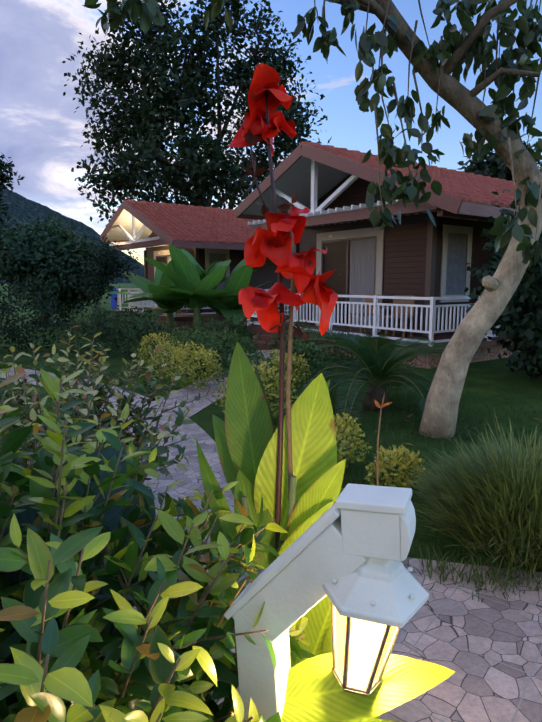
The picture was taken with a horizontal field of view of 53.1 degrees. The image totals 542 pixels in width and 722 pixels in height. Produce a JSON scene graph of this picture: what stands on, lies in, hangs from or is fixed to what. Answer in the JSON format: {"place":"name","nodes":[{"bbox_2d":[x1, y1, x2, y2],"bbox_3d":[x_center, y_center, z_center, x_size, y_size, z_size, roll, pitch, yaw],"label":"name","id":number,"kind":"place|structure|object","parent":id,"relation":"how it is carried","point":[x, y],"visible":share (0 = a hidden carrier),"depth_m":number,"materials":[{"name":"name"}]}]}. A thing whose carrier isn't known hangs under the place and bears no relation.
{"place":"outdoors","nodes":[
{"label":"outdoors","id":0,"kind":"place"},
{"bbox_2d":[0,186,143,283],"bbox_3d":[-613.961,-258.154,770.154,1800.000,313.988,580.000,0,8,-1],"label":"hill","id":1,"kind":"structure","parent":0,"point":[21,208],"depth_m":712.22,"materials":[{"name":"green plant"}]},
{"bbox_2d":[61,0,331,225],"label":"tree","id":2,"kind":"object","parent":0,"point":[172,97],"depth_m":26.65,"materials":[{"name":"green plant"}]},
{"bbox_2d":[0,350,541,721],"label":"paving","id":3,"kind":"structure","parent":0,"point":[488,650],"depth_m":2.50,"materials":[{"name":"grey stone"}]},
{"bbox_2d":[8,682,234,721],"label":"shrub","id":4,"kind":"object","parent":3,"relation":"on","point":[227,705],"depth_m":1.50,"materials":[{"name":"green plant"}]},
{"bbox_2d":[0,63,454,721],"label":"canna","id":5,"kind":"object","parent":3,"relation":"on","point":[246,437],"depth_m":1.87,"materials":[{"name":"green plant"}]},
{"bbox_2d":[242,90,381,582],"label":"canna stalks","id":6,"kind":"object","parent":5,"relation":"attached to","point":[292,481],"visible":0.44,"depth_m":1.96,"materials":[{"name":"brown plant"}]},
{"bbox_2d":[241,124,391,408],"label":"canna buds","id":7,"kind":"object","parent":5,"relation":"attached to","point":[250,138],"visible":0.85,"depth_m":1.86,"materials":[{"name":"red plant"}]},
{"bbox_2d":[224,483,428,721],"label":"garden lamp","id":8,"kind":"object","parent":3,"relation":"on","point":[346,552],"visible":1,"depth_m":1.28,"materials":[{"name":"metal"}]},
{"bbox_3d":[-6.253,-1.923,10.418,1.771,4.070,2.986,0,8,-1],"label":"tree wood","id":9,"kind":"object","parent":3,"relation":"on","visible":0},
{"bbox_2d":[0,153,23,232],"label":"tree","id":10,"kind":"object","parent":9,"relation":"attached to","point":[4,177],"visible":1,"depth_m":11.47,"materials":[{"name":"green plant"}]},
{"bbox_2d":[0,283,541,709],"bbox_3d":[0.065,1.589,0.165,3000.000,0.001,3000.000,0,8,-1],"label":"ground","id":11,"kind":"structure","parent":0,"point":[483,376],"depth_m":7.25,"materials":[{"name":"green plant"}]},
{"bbox_2d":[0,215,119,324],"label":"citrus tree","id":12,"kind":"object","parent":11,"relation":"on","point":[57,255],"depth_m":18.57,"materials":[{"name":"green plant"}]},
{"bbox_2d":[0,274,161,352],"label":"hedge","id":13,"kind":"object","parent":11,"relation":"on","point":[11,334],"visible":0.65,"depth_m":12.72,"materials":[{"name":"green plant"}]},
{"bbox_2d":[0,325,211,505],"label":"path shrub","id":14,"kind":"object","parent":11,"relation":"on","point":[99,397],"depth_m":3.44,"materials":[{"name":"green plant"}]},
{"bbox_2d":[72,234,146,328],"bbox_3d":[-4.923,-2.322,16.541,2.181,3.020,1.337,-5,10,-33],"label":"young tree","id":15,"kind":"object","parent":11,"relation":"on","point":[112,263],"depth_m":16.36,"materials":[{"name":"green plant"}]},
{"bbox_2d":[135,332,178,367],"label":"gold shrub","id":16,"kind":"object","parent":11,"relation":"on","point":[146,340],"visible":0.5,"depth_m":10.06,"materials":[{"name":"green plant"}]},
{"bbox_2d":[0,364,314,721],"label":"shrub","id":17,"kind":"object","parent":11,"relation":"on","point":[72,692],"depth_m":1.37,"materials":[{"name":"green plant"}]},
{"bbox_2d":[58,301,260,359],"bbox_3d":[-2.464,-0.615,11.894,4.505,1.400,2.535,0,8,-1],"label":"green bush","id":18,"kind":"object","parent":11,"relation":"on","point":[125,325],"visible":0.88,"depth_m":11.77,"materials":[{"name":"green plant"}]},
{"bbox_2d":[106,260,217,333],"bbox_3d":[-3.021,-1.957,16.461,3.460,2.328,4.084,0,8,-1],"label":"banana","id":19,"kind":"object","parent":11,"relation":"on","point":[157,285],"depth_m":16.43,"materials":[{"name":"green plant"}]},
{"bbox_2d":[145,339,194,379],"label":"gold shrub","id":20,"kind":"object","parent":11,"relation":"on","point":[163,355],"visible":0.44,"depth_m":8.86,"materials":[{"name":"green plant"}]},
{"bbox_2d":[122,244,256,335],"bbox_3d":[-2.309,-2.076,16.143,4.361,2.654,3.428,0,8,-1],"label":"banana","id":21,"kind":"object","parent":11,"relation":"on","point":[186,274],"depth_m":15.58,"materials":[{"name":"green plant"}]},
{"bbox_2d":[160,340,224,389],"bbox_3d":[-1.150,0.127,8.138,0.985,0.841,0.951,0,8,-1],"label":"gold shrub","id":22,"kind":"object","parent":11,"relation":"on","point":[204,352],"visible":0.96,"depth_m":7.99,"materials":[{"name":"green plant"}]},
{"bbox_2d":[100,200,292,328],"bbox_3d":[-1.735,-3.990,22.306,9.020,4.650,6.830,-6,10,-36],"label":"bungalow","id":23,"kind":"object","parent":11,"relation":"on","point":[205,237],"visible":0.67,"depth_m":20.33,"materials":[{"name":"tile"}]},
{"bbox_2d":[159,325,263,378],"bbox_3d":[-1.009,-0.107,9.445,1.779,1.075,1.423,0,8,-1],"label":"green bush","id":24,"kind":"object","parent":11,"relation":"on","point":[219,347],"visible":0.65,"depth_m":9.29,"materials":[{"name":"green plant"}]},
{"bbox_2d":[152,259,288,334],"bbox_3d":[-1.435,-1.987,16.067,3.780,2.505,3.650,7,11,40],"label":"banana","id":25,"kind":"object","parent":11,"relation":"on","point":[236,282],"depth_m":15.72,"materials":[{"name":"green plant"}]},
{"bbox_2d":[211,356,297,424],"bbox_3d":[-0.166,0.371,6.199,1.050,0.860,1.046,0,8,-1],"label":"gold shrub","id":26,"kind":"object","parent":11,"relation":"on","point":[263,379],"visible":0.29,"depth_m":6.12,"materials":[{"name":"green plant"}]},
{"bbox_2d":[265,349,311,387],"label":"gold shrub","id":27,"kind":"object","parent":11,"relation":"on","point":[298,378],"visible":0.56,"depth_m":8.26,"materials":[{"name":"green plant"}]},
{"bbox_2d":[82,0,541,438],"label":"curved tree","id":28,"kind":"object","parent":11,"relation":"on","point":[147,12],"depth_m":4.96,"materials":[{"name":"plant"}]},
{"bbox_2d":[293,323,334,362],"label":"shrub","id":29,"kind":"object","parent":11,"relation":"on","point":[315,343],"depth_m":10.22,"materials":[{"name":"green plant"}]},
{"bbox_2d":[216,335,416,397],"bbox_3d":[0.790,0.077,8.176,2.556,0.872,2.652,3,9,22],"label":"green bush","id":30,"kind":"object","parent":11,"relation":"on","point":[301,346],"visible":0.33,"depth_m":8.68,"materials":[{"name":"green plant"}]},
{"bbox_2d":[265,319,370,366],"bbox_3d":[0.902,-0.299,10.951,1.202,0.996,2.691,-5,10,-32],"label":"green bush","id":31,"kind":"object","parent":11,"relation":"on","point":[347,352],"depth_m":10.54,"materials":[{"name":"green plant"}]},
{"bbox_2d":[334,412,372,467],"bbox_3d":[0.524,0.710,4.670,0.687,0.545,0.726,0,8,-1],"label":"gold shrub","id":32,"kind":"object","parent":11,"relation":"on","point":[347,427],"visible":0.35,"depth_m":4.57,"materials":[{"name":"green plant"}]},
{"bbox_2d":[234,141,520,368],"bbox_3d":[4.413,-2.769,13.932,9.020,4.650,6.830,-6,10,-36],"label":"bungalow","id":33,"kind":"object","parent":11,"relation":"on","point":[410,277],"visible":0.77,"depth_m":12.14,"materials":[{"name":"wood"}]},
{"bbox_2d":[287,328,479,418],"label":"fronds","id":34,"kind":"object","parent":11,"relation":"on","point":[377,392],"visible":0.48,"depth_m":6.72,"materials":[{"name":"green plant"}]},
{"bbox_2d":[285,326,482,425],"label":"cycad leaflets","id":35,"kind":"object","parent":11,"relation":"on","point":[369,360],"visible":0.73,"depth_m":6.52,"materials":[{"name":"green plant"}]},
{"bbox_2d":[229,541,541,598],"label":"edge grass","id":36,"kind":"structure","parent":11,"relation":"on","point":[495,572],"depth_m":2.89,"materials":[{"name":"green plant"}]},
{"bbox_2d":[364,443,429,488],"bbox_3d":[0.980,0.853,4.154,0.545,0.410,0.448,-7,11,-38],"label":"gold shrub","id":37,"kind":"object","parent":11,"relation":"on","point":[405,462],"visible":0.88,"depth_m":4.10,"materials":[{"name":"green plant"}]},
{"bbox_2d":[293,381,541,523],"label":"lawn litter","id":38,"kind":"object","parent":11,"relation":"on","point":[423,432],"depth_m":6.31,"materials":[{"name":"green plant"}]},
{"bbox_2d":[405,408,541,572],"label":"ornamental grass","id":39,"kind":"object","parent":11,"relation":"on","point":[506,482],"depth_m":3.19,"materials":[{"name":"green plant"}]},
{"bbox_2d":[457,133,541,181],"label":"tree","id":40,"kind":"object","parent":11,"relation":"on","point":[493,165],"depth_m":25.54,"materials":[{"name":"green plant"}]},
{"bbox_2d":[464,189,541,380],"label":"tree","id":41,"kind":"object","parent":11,"relation":"on","point":[523,308],"visible":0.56,"depth_m":7.83,"materials":[{"name":"green plant"}]},
{"bbox_2d":[528,316,541,367],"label":"tree","id":42,"kind":"object","parent":11,"relation":"on","point":[534,348],"visible":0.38,"depth_m":7.86,"materials":[{"name":"green plant"}]},
{"bbox_2d":[0,0,541,264],"label":"sky","id":43,"kind":"structure","parent":0,"point":[41,131],"materials":[{"name":"blue"}]}
]}

